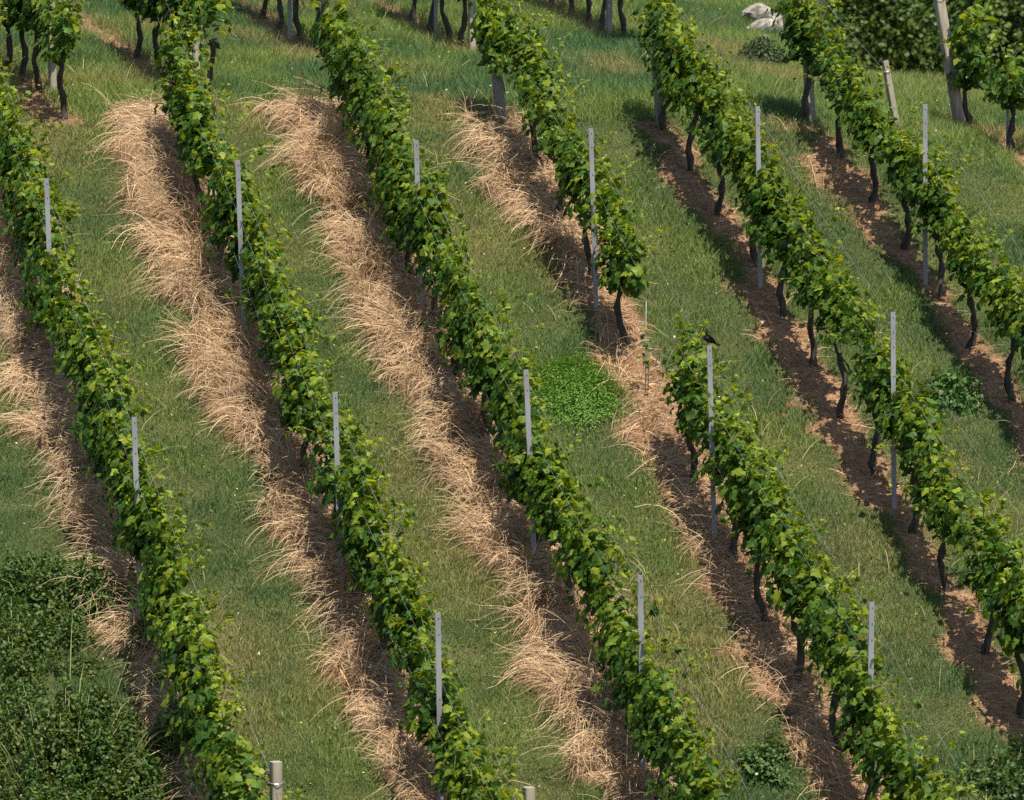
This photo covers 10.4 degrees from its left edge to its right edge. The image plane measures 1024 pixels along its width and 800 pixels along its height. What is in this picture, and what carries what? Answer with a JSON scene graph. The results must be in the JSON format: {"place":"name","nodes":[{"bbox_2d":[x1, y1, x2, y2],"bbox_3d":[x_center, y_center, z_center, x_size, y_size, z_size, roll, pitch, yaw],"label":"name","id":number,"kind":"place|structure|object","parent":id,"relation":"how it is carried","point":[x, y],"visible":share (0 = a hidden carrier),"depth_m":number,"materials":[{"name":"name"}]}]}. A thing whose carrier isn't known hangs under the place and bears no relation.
{"place":"outdoors","nodes":[
{"label":"outdoors","id":0,"kind":"place"},
{"bbox_2d":[0,0,1023,799],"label":"hillside ground","id":1,"kind":"structure","parent":0,"point":[470,652],"depth_m":59.47,"materials":[{"name":"green plant"}]},
{"bbox_2d":[3,0,58,92],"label":"grapevine","id":2,"kind":"object","parent":1,"relation":"on","point":[26,17],"visible":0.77,"depth_m":68.29,"materials":[{"name":"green plant"}]},
{"bbox_2d":[0,75,64,213],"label":"grapevine","id":3,"kind":"object","parent":1,"relation":"on","point":[6,111],"visible":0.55,"depth_m":64.26,"materials":[{"name":"green plant"}]},
{"bbox_2d":[0,594,69,719],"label":"bramble","id":4,"kind":"object","parent":1,"relation":"on","point":[14,645],"visible":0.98,"depth_m":55.65,"materials":[{"name":"green plant"}]},
{"bbox_2d":[0,104,78,228],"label":"grapevine","id":5,"kind":"object","parent":1,"relation":"on","point":[20,145],"visible":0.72,"depth_m":63.16,"materials":[{"name":"green plant"}]},
{"bbox_2d":[0,146,94,281],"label":"grapevine","id":6,"kind":"object","parent":1,"relation":"on","point":[32,226],"visible":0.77,"depth_m":61.87,"materials":[{"name":"green plant"}]},
{"bbox_2d":[31,0,98,120],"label":"grapevine","id":7,"kind":"object","parent":1,"relation":"on","point":[63,25],"visible":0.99,"depth_m":66.75,"materials":[{"name":"green plant"}]},
{"bbox_2d":[17,227,114,352],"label":"grapevine","id":8,"kind":"object","parent":1,"relation":"on","point":[42,292],"visible":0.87,"depth_m":60.83,"materials":[{"name":"green plant"}]},
{"bbox_2d":[0,546,137,635],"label":"bramble","id":9,"kind":"object","parent":1,"relation":"on","point":[47,598],"visible":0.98,"depth_m":56.70,"materials":[{"name":"green plant"}]},
{"bbox_2d":[41,275,148,420],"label":"grapevine","id":10,"kind":"object","parent":1,"relation":"on","point":[65,317],"visible":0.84,"depth_m":59.84,"materials":[{"name":"green plant"}]},
{"bbox_2d":[59,320,145,476],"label":"grapevine","id":11,"kind":"object","parent":1,"relation":"on","point":[88,388],"visible":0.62,"depth_m":58.87,"materials":[{"name":"green plant"}]},
{"bbox_2d":[74,348,186,539],"bbox_3d":[-4.011,0.510,57.604,1.417,2.009,1.017,5,7,44],"label":"grapevine","id":12,"kind":"object","parent":1,"relation":"on","point":[106,429],"visible":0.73,"depth_m":57.52,"materials":[{"name":"green plant"}]},
{"bbox_2d":[0,603,269,799],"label":"bramble","id":13,"kind":"object","parent":1,"relation":"on","point":[85,729],"visible":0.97,"depth_m":53.86,"materials":[{"name":"green plant"}]},
{"bbox_2d":[96,432,193,582],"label":"grapevine","id":14,"kind":"object","parent":1,"relation":"on","point":[122,481],"visible":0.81,"depth_m":56.69,"materials":[{"name":"green plant"}]},
{"bbox_2d":[127,0,165,69],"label":"grapevine","id":15,"kind":"object","parent":1,"relation":"on","point":[144,11],"visible":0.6,"depth_m":70.40,"materials":[{"name":"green plant"}]},
{"bbox_2d":[117,458,213,644],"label":"grapevine","id":16,"kind":"object","parent":1,"relation":"on","point":[157,527],"visible":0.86,"depth_m":55.41,"materials":[{"name":"green plant"}]},
{"bbox_2d":[152,2,227,125],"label":"grapevine","id":17,"kind":"object","parent":1,"relation":"on","point":[182,62],"visible":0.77,"depth_m":65.57,"materials":[{"name":"green plant"}]},
{"bbox_2d":[136,524,253,695],"bbox_3d":[-3.087,2.276,54.416,0.982,2.046,1.875,-1,5,-11],"label":"grapevine","id":18,"kind":"object","parent":1,"relation":"on","point":[171,632],"visible":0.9,"depth_m":54.29,"materials":[{"name":"green plant"}]},
{"bbox_2d":[164,67,231,211],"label":"grapevine","id":19,"kind":"object","parent":1,"relation":"on","point":[189,130],"visible":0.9,"depth_m":64.38,"materials":[{"name":"green plant"}]},
{"bbox_2d":[155,0,244,83],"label":"grapevine","id":20,"kind":"object","parent":1,"relation":"on","point":[174,6],"visible":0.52,"depth_m":68.50,"materials":[{"name":"green plant"}]},
{"bbox_2d":[151,615,262,792],"bbox_3d":[-2.808,2.968,53.479,1.139,1.785,1.568,-3,6,-28],"label":"grapevine","id":21,"kind":"object","parent":1,"relation":"on","point":[199,692],"visible":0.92,"depth_m":53.27,"materials":[{"name":"green plant"}]},
{"bbox_2d":[180,0,233,108],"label":"grapevine","id":22,"kind":"object","parent":1,"relation":"on","point":[213,19],"visible":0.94,"depth_m":67.44,"materials":[{"name":"green plant"}]},
{"bbox_2d":[184,688,287,799],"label":"grapevine","id":23,"kind":"object","parent":1,"relation":"on","point":[226,778],"visible":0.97,"depth_m":52.14,"materials":[{"name":"green plant"}]},
{"bbox_2d":[196,104,276,264],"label":"grapevine","id":24,"kind":"object","parent":1,"relation":"on","point":[226,157],"visible":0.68,"depth_m":63.31,"materials":[{"name":"green plant"}]},
{"bbox_2d":[235,160,245,335],"bbox_3d":[-2.982,-1.470,61.748,0.066,2.354,0.036,-2,6,0],"label":"trellis post","id":25,"kind":"object","parent":1,"relation":"on","point":[239,210],"visible":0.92,"depth_m":61.69,"materials":[{"name":"metal"}]},
{"bbox_2d":[189,135,293,312],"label":"grapevine","id":26,"kind":"object","parent":1,"relation":"on","point":[229,228],"visible":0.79,"depth_m":62.27,"materials":[{"name":"green plant"}]},
{"bbox_2d":[224,199,308,366],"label":"grapevine","id":27,"kind":"object","parent":1,"relation":"on","point":[251,284],"visible":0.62,"depth_m":61.18,"materials":[{"name":"green plant"}]},
{"bbox_2d":[243,251,354,413],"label":"grapevine","id":28,"kind":"object","parent":1,"relation":"on","point":[285,311],"visible":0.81,"depth_m":60.00,"materials":[{"name":"green plant"}]},
{"bbox_2d":[266,303,358,477],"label":"grapevine","id":29,"kind":"object","parent":1,"relation":"on","point":[297,399],"visible":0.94,"depth_m":58.78,"materials":[{"name":"green plant"}]},
{"bbox_2d":[332,392,343,584],"bbox_3d":[-1.766,1.095,57.067,0.066,2.364,0.037,-2,6,-4],"label":"trellis post","id":30,"kind":"object","parent":1,"relation":"on","point":[335,418],"visible":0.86,"depth_m":56.99,"materials":[{"name":"metal"}]},
{"bbox_2d":[285,378,401,540],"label":"grapevine","id":31,"kind":"object","parent":1,"relation":"on","point":[324,405],"visible":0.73,"depth_m":57.81,"materials":[{"name":"green plant"}]},
{"bbox_2d":[301,0,400,135],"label":"grapevine","id":32,"kind":"object","parent":1,"relation":"on","point":[329,51],"visible":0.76,"depth_m":66.53,"materials":[{"name":"green plant"}]},
{"bbox_2d":[316,405,417,598],"bbox_3d":[-1.584,1.086,56.826,0.965,1.985,1.401,-4,6,-39],"label":"grapevine","id":33,"kind":"object","parent":1,"relation":"on","point":[357,473],"visible":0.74,"depth_m":56.67,"materials":[{"name":"green plant"}]},
{"bbox_2d":[326,17,421,181],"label":"grapevine","id":34,"kind":"object","parent":1,"relation":"on","point":[361,78],"visible":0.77,"depth_m":65.25,"materials":[{"name":"green plant"}]},
{"bbox_2d":[343,62,421,220],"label":"grapevine","id":35,"kind":"object","parent":1,"relation":"on","point":[375,138],"visible":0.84,"depth_m":64.11,"materials":[{"name":"green plant"}]},
{"bbox_2d":[329,472,441,656],"bbox_3d":[-1.135,1.692,55.849,1.029,1.864,1.861,-2,5,-17],"label":"grapevine","id":36,"kind":"object","parent":1,"relation":"on","point":[359,530],"visible":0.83,"depth_m":55.93,"materials":[{"name":"green plant"}]},
{"bbox_2d":[362,546,464,719],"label":"grapevine","id":37,"kind":"object","parent":1,"relation":"on","point":[398,617],"visible":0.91,"depth_m":54.77,"materials":[{"name":"green plant"}]},
{"bbox_2d":[362,140,468,280],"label":"grapevine","id":38,"kind":"object","parent":1,"relation":"on","point":[389,194],"visible":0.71,"depth_m":63.12,"materials":[{"name":"green plant"}]},
{"bbox_2d":[434,612,442,799],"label":"trellis post","id":39,"kind":"object","parent":1,"relation":"on","point":[438,669],"visible":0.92,"depth_m":53.17,"materials":[{"name":"metal"}]},
{"bbox_2d":[396,609,484,791],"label":"grapevine","id":40,"kind":"object","parent":1,"relation":"on","point":[424,687],"visible":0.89,"depth_m":53.47,"materials":[{"name":"green plant"}]},
{"bbox_2d":[396,154,495,321],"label":"grapevine","id":41,"kind":"object","parent":1,"relation":"on","point":[421,244],"visible":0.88,"depth_m":62.05,"materials":[{"name":"green plant"}]},
{"bbox_2d":[422,225,500,380],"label":"grapevine","id":42,"kind":"object","parent":1,"relation":"on","point":[443,291],"visible":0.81,"depth_m":60.97,"materials":[{"name":"green plant"}]},
{"bbox_2d":[414,679,524,799],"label":"grapevine","id":43,"kind":"object","parent":1,"relation":"on","point":[452,773],"visible":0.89,"depth_m":52.37,"materials":[{"name":"green plant"}]},
{"bbox_2d":[422,261,546,437],"bbox_3d":[-0.391,-0.497,59.968,1.454,1.898,1.300,4,6,36],"label":"grapevine","id":44,"kind":"object","parent":1,"relation":"on","point":[464,339],"visible":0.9,"depth_m":59.84,"materials":[{"name":"green plant"}]},
{"bbox_2d":[458,0,530,116],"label":"grapevine","id":45,"kind":"object","parent":1,"relation":"on","point":[491,16],"visible":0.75,"depth_m":67.26,"materials":[{"name":"green plant"}]},
{"bbox_2d":[453,732,542,799],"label":"grapevine","id":46,"kind":"object","parent":1,"relation":"on","point":[493,785],"visible":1,"depth_m":51.69,"materials":[{"name":"green plant"}]},
{"bbox_2d":[466,326,556,455],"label":"grapevine","id":47,"kind":"object","parent":1,"relation":"on","point":[503,407],"visible":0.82,"depth_m":58.62,"materials":[{"name":"green plant"}]},
{"bbox_2d":[0,0,1022,799],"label":"seed stalks","id":48,"kind":"object","parent":1,"relation":"on","point":[582,340],"visible":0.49,"depth_m":61.43,"materials":[{"name":"plant"}]},
{"bbox_2d":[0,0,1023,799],"bbox_3d":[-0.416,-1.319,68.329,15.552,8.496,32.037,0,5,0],"label":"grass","id":49,"kind":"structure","parent":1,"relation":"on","point":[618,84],"depth_m":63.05,"materials":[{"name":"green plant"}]},
{"bbox_2d":[0,0,1023,799],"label":"dry straw","id":50,"kind":"object","parent":1,"relation":"on","point":[346,160],"visible":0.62,"depth_m":60.15,"materials":[{"name":"beige plant"}]},
{"bbox_2d":[0,0,1023,798],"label":"ground weeds","id":51,"kind":"object","parent":1,"relation":"on","point":[566,424],"visible":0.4,"depth_m":60.32,"materials":[{"name":"green plant"}]},
{"bbox_2d":[523,370,536,557],"bbox_3d":[0.196,0.854,57.650,0.067,2.346,0.038,-3,5,-2],"label":"trellis post","id":52,"kind":"object","parent":1,"relation":"on","point":[527,407],"visible":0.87,"depth_m":57.58,"materials":[{"name":"metal"}]},
{"bbox_2d":[488,5,588,163],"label":"grapevine","id":53,"kind":"object","parent":1,"relation":"on","point":[525,56],"visible":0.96,"depth_m":65.91,"materials":[{"name":"green plant"}]},
{"bbox_2d":[493,407,590,546],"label":"grapevine","id":54,"kind":"object","parent":1,"relation":"on","point":[516,468],"visible":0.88,"depth_m":57.59,"materials":[{"name":"green plant"}]},
{"bbox_2d":[518,63,586,216],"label":"grapevine","id":55,"kind":"object","parent":1,"relation":"on","point":[546,128],"visible":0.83,"depth_m":64.74,"materials":[{"name":"green plant"}]},
{"bbox_2d":[523,456,616,614],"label":"grapevine","id":56,"kind":"object","parent":1,"relation":"on","point":[555,505],"visible":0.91,"depth_m":56.81,"materials":[{"name":"green plant"}]},
{"bbox_2d":[522,339,638,437],"bbox_3d":[0.692,-0.147,61.125,1.445,0.936,2.023,0,5,0],"label":"clover patch","id":57,"kind":"object","parent":1,"relation":"on","point":[573,392],"visible":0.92,"depth_m":60.92,"materials":[{"name":"green plant"}]},
{"bbox_2d":[548,128,637,285],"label":"grapevine","id":58,"kind":"object","parent":1,"relation":"on","point":[572,171],"visible":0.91,"depth_m":63.31,"materials":[{"name":"green plant"}]},
{"bbox_2d":[588,128,598,311],"bbox_3d":[0.919,-1.823,62.779,0.165,2.452,0.057,-4,7,-40],"label":"trellis post","id":59,"kind":"object","parent":1,"relation":"on","point":[592,190],"visible":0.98,"depth_m":62.73,"materials":[{"name":"metal"}]},
{"bbox_2d":[549,493,644,672],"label":"grapevine","id":60,"kind":"object","parent":1,"relation":"on","point":[589,563],"visible":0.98,"depth_m":55.61,"materials":[{"name":"green plant"}]},
{"bbox_2d":[581,182,676,347],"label":"grapevine","id":61,"kind":"object","parent":1,"relation":"on","point":[621,274],"visible":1,"depth_m":61.92,"materials":[{"name":"green plant"}]},
{"bbox_2d":[582,569,683,739],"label":"grapevine","id":62,"kind":"object","parent":1,"relation":"on","point":[608,615],"visible":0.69,"depth_m":54.64,"materials":[{"name":"green plant"}]},
{"bbox_2d":[601,612,711,799],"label":"grapevine","id":63,"kind":"object","parent":1,"relation":"on","point":[651,703],"visible":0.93,"depth_m":53.30,"materials":[{"name":"green plant"}]},
{"bbox_2d":[629,0,708,130],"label":"grapevine","id":64,"kind":"object","parent":1,"relation":"on","point":[653,20],"visible":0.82,"depth_m":67.02,"materials":[{"name":"green plant"}]},
{"bbox_2d":[644,696,720,799],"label":"grapevine","id":65,"kind":"object","parent":1,"relation":"on","point":[685,737],"visible":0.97,"depth_m":52.46,"materials":[{"name":"green plant"}]},
{"bbox_2d":[647,2,722,170],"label":"grapevine","id":66,"kind":"object","parent":1,"relation":"on","point":[684,51],"visible":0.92,"depth_m":66.09,"materials":[{"name":"green plant"}]},
{"bbox_2d":[662,309,746,485],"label":"grapevine","id":67,"kind":"object","parent":1,"relation":"on","point":[686,383],"visible":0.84,"depth_m":59.30,"materials":[{"name":"green plant"}]},
{"bbox_2d":[671,45,750,216],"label":"grapevine","id":68,"kind":"object","parent":1,"relation":"on","point":[708,124],"visible":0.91,"depth_m":65.00,"materials":[{"name":"green plant"}]},
{"bbox_2d":[706,345,716,538],"bbox_3d":[2.085,0.631,58.270,0.142,2.421,0.052,-3,6,-27],"label":"trellis post","id":69,"kind":"object","parent":1,"relation":"on","point":[710,390],"visible":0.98,"depth_m":58.22,"materials":[{"name":"metal"}]},
{"bbox_2d":[678,742,749,799],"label":"grapevine","id":70,"kind":"object","parent":1,"relation":"on","point":[705,780],"visible":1,"depth_m":51.76,"materials":[{"name":"green plant"}]},
{"bbox_2d":[683,369,768,558],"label":"grapevine","id":71,"kind":"object","parent":1,"relation":"on","point":[724,461],"visible":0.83,"depth_m":57.97,"materials":[{"name":"green plant"}]},
{"bbox_2d":[710,104,786,267],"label":"grapevine","id":72,"kind":"object","parent":1,"relation":"on","point":[740,144],"visible":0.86,"depth_m":64.01,"materials":[{"name":"green plant"}]},
{"bbox_2d":[737,34,785,64],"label":"bush","id":73,"kind":"object","parent":1,"relation":"on","point":[755,51],"visible":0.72,"depth_m":73.20,"materials":[{"name":"green plant"}]},
{"bbox_2d":[723,716,810,797],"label":"weed clump","id":74,"kind":"object","parent":1,"relation":"on","point":[759,764],"visible":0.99,"depth_m":54.35,"materials":[{"name":"green plant"}]},
{"bbox_2d":[719,414,834,622],"bbox_3d":[2.644,1.231,56.922,0.895,2.165,1.740,-2,5,-17],"label":"grapevine","id":75,"kind":"object","parent":1,"relation":"on","point":[760,515],"visible":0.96,"depth_m":56.79,"materials":[{"name":"green plant"}]},
{"bbox_2d":[730,148,829,316],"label":"grapevine","id":76,"kind":"object","parent":1,"relation":"on","point":[770,225],"visible":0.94,"depth_m":62.98,"materials":[{"name":"green plant"}]},
{"bbox_2d":[745,514,844,682],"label":"grapevine","id":77,"kind":"object","parent":1,"relation":"on","point":[784,544],"visible":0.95,"depth_m":55.78,"materials":[{"name":"green plant"}]},
{"bbox_2d":[765,0,855,121],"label":"grapevine","id":78,"kind":"object","parent":1,"relation":"on","point":[801,27],"visible":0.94,"depth_m":67.53,"materials":[{"name":"green plant"}]},
{"bbox_2d":[768,199,858,367],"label":"grapevine","id":79,"kind":"object","parent":1,"relation":"on","point":[806,250],"visible":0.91,"depth_m":61.77,"materials":[{"name":"green plant"}]},
{"bbox_2d":[779,558,886,749],"bbox_3d":[3.054,2.528,54.749,0.944,1.905,1.717,-3,6,-30],"label":"grapevine","id":80,"kind":"object","parent":1,"relation":"on","point":[824,628],"visible":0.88,"depth_m":54.61,"materials":[{"name":"green plant"}]},
{"bbox_2d":[793,14,878,158],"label":"grapevine","id":81,"kind":"object","parent":1,"relation":"on","point":[830,80],"visible":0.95,"depth_m":66.58,"materials":[{"name":"green plant"}]},
{"bbox_2d":[800,238,889,418],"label":"grapevine","id":82,"kind":"object","parent":1,"relation":"on","point":[825,307],"visible":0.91,"depth_m":60.80,"materials":[{"name":"green plant"}]},
{"bbox_2d":[824,294,920,476],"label":"grapevine","id":83,"kind":"object","parent":1,"relation":"on","point":[876,361],"visible":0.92,"depth_m":59.71,"materials":[{"name":"green plant"}]},
{"bbox_2d":[813,636,934,799],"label":"grapevine","id":84,"kind":"object","parent":1,"relation":"on","point":[859,692],"visible":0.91,"depth_m":53.62,"materials":[{"name":"green plant"}]},
{"bbox_2d":[837,60,912,203],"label":"grapevine","id":85,"kind":"object","parent":1,"relation":"on","point":[866,112],"visible":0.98,"depth_m":65.45,"materials":[{"name":"green plant"}]},
{"bbox_2d":[827,0,951,76],"bbox_3d":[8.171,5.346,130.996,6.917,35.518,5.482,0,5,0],"label":"bush","id":86,"kind":"object","parent":1,"relation":"on","point":[862,46],"visible":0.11,"depth_m":129.12,"materials":[{"name":"green plant"}]},
{"bbox_2d":[890,312,896,508],"bbox_3d":[4.026,0.304,59.074,0.066,2.472,0.037,-1,5,0],"label":"trellis post","id":87,"kind":"object","parent":1,"relation":"on","point":[892,390],"visible":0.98,"depth_m":59.02,"materials":[{"name":"metal"}]},
{"bbox_2d":[839,694,954,799],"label":"grapevine","id":88,"kind":"object","parent":1,"relation":"on","point":[896,786],"visible":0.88,"depth_m":52.80,"materials":[{"name":"green plant"}]},
{"bbox_2d":[857,102,959,249],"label":"grapevine","id":89,"kind":"object","parent":1,"relation":"on","point":[898,160],"visible":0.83,"depth_m":64.44,"materials":[{"name":"green plant"}]},
{"bbox_2d":[868,352,956,534],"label":"grapevine","id":90,"kind":"object","parent":1,"relation":"on","point":[905,426],"visible":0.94,"depth_m":58.58,"materials":[{"name":"green plant"}]},
{"bbox_2d":[922,104,927,285],"bbox_3d":[4.697,-2.132,63.648,0.066,2.462,0.037,-1,6,0],"label":"trellis post","id":91,"kind":"object","parent":1,"relation":"on","point":[924,231],"visible":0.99,"depth_m":63.64,"materials":[{"name":"metal"}]},
{"bbox_2d":[829,0,1023,83],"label":"broadleaf tree","id":92,"kind":"object","parent":1,"relation":"on","point":[1011,12],"visible":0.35,"depth_m":126.44,"materials":[{"name":"green plant"}]},
{"bbox_2d":[903,134,975,299],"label":"grapevine","id":93,"kind":"object","parent":1,"relation":"on","point":[933,197],"visible":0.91,"depth_m":63.43,"materials":[{"name":"green plant"}]},
{"bbox_2d":[887,421,993,591],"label":"grapevine","id":94,"kind":"object","parent":1,"relation":"on","point":[938,496],"visible":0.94,"depth_m":57.48,"materials":[{"name":"green plant"}]},
{"bbox_2d":[902,720,978,799],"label":"grapevine","id":95,"kind":"object","parent":1,"relation":"on","point":[936,793],"visible":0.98,"depth_m":51.65,"materials":[{"name":"green plant"}]},
{"bbox_2d":[933,0,965,123],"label":"end post","id":96,"kind":"object","parent":1,"relation":"on","point":[955,100],"visible":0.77,"depth_m":69.29,"materials":[{"name":"grey wood"}]},
{"bbox_2d":[918,368,988,417],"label":"weed clump","id":97,"kind":"object","parent":1,"relation":"on","point":[955,385],"visible":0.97,"depth_m":61.21,"materials":[{"name":"green plant"}]},
{"bbox_2d":[934,0,998,125],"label":"grapevine","id":98,"kind":"object","parent":1,"relation":"on","point":[973,31],"visible":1,"depth_m":68.96,"materials":[{"name":"green plant"}]},
{"bbox_2d":[931,204,1020,349],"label":"grapevine","id":99,"kind":"object","parent":1,"relation":"on","point":[968,250],"visible":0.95,"depth_m":62.30,"materials":[{"name":"green plant"}]},
{"bbox_2d":[948,723,1023,799],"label":"weed clump","id":100,"kind":"object","parent":1,"relation":"on","point":[1015,771],"visible":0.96,"depth_m":54.17,"materials":[{"name":"green plant"}]},
{"bbox_2d":[952,467,1023,654],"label":"grapevine","id":101,"kind":"object","parent":1,"relation":"on","point":[995,546],"visible":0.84,"depth_m":56.32,"materials":[{"name":"green plant"}]},
{"bbox_2d":[964,244,1023,402],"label":"grapevine","id":102,"kind":"object","parent":1,"relation":"on","point":[999,292],"visible":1,"depth_m":61.26,"materials":[{"name":"green plant"}]},
{"bbox_2d":[965,528,1023,718],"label":"grapevine","id":103,"kind":"object","parent":1,"relation":"on","point":[997,594],"visible":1,"depth_m":55.40,"materials":[{"name":"green plant"}]},
{"bbox_2d":[972,38,1023,151],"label":"grapevine","id":104,"kind":"object","parent":1,"relation":"on","point":[1012,98],"visible":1,"depth_m":67.66,"materials":[{"name":"green plant"}]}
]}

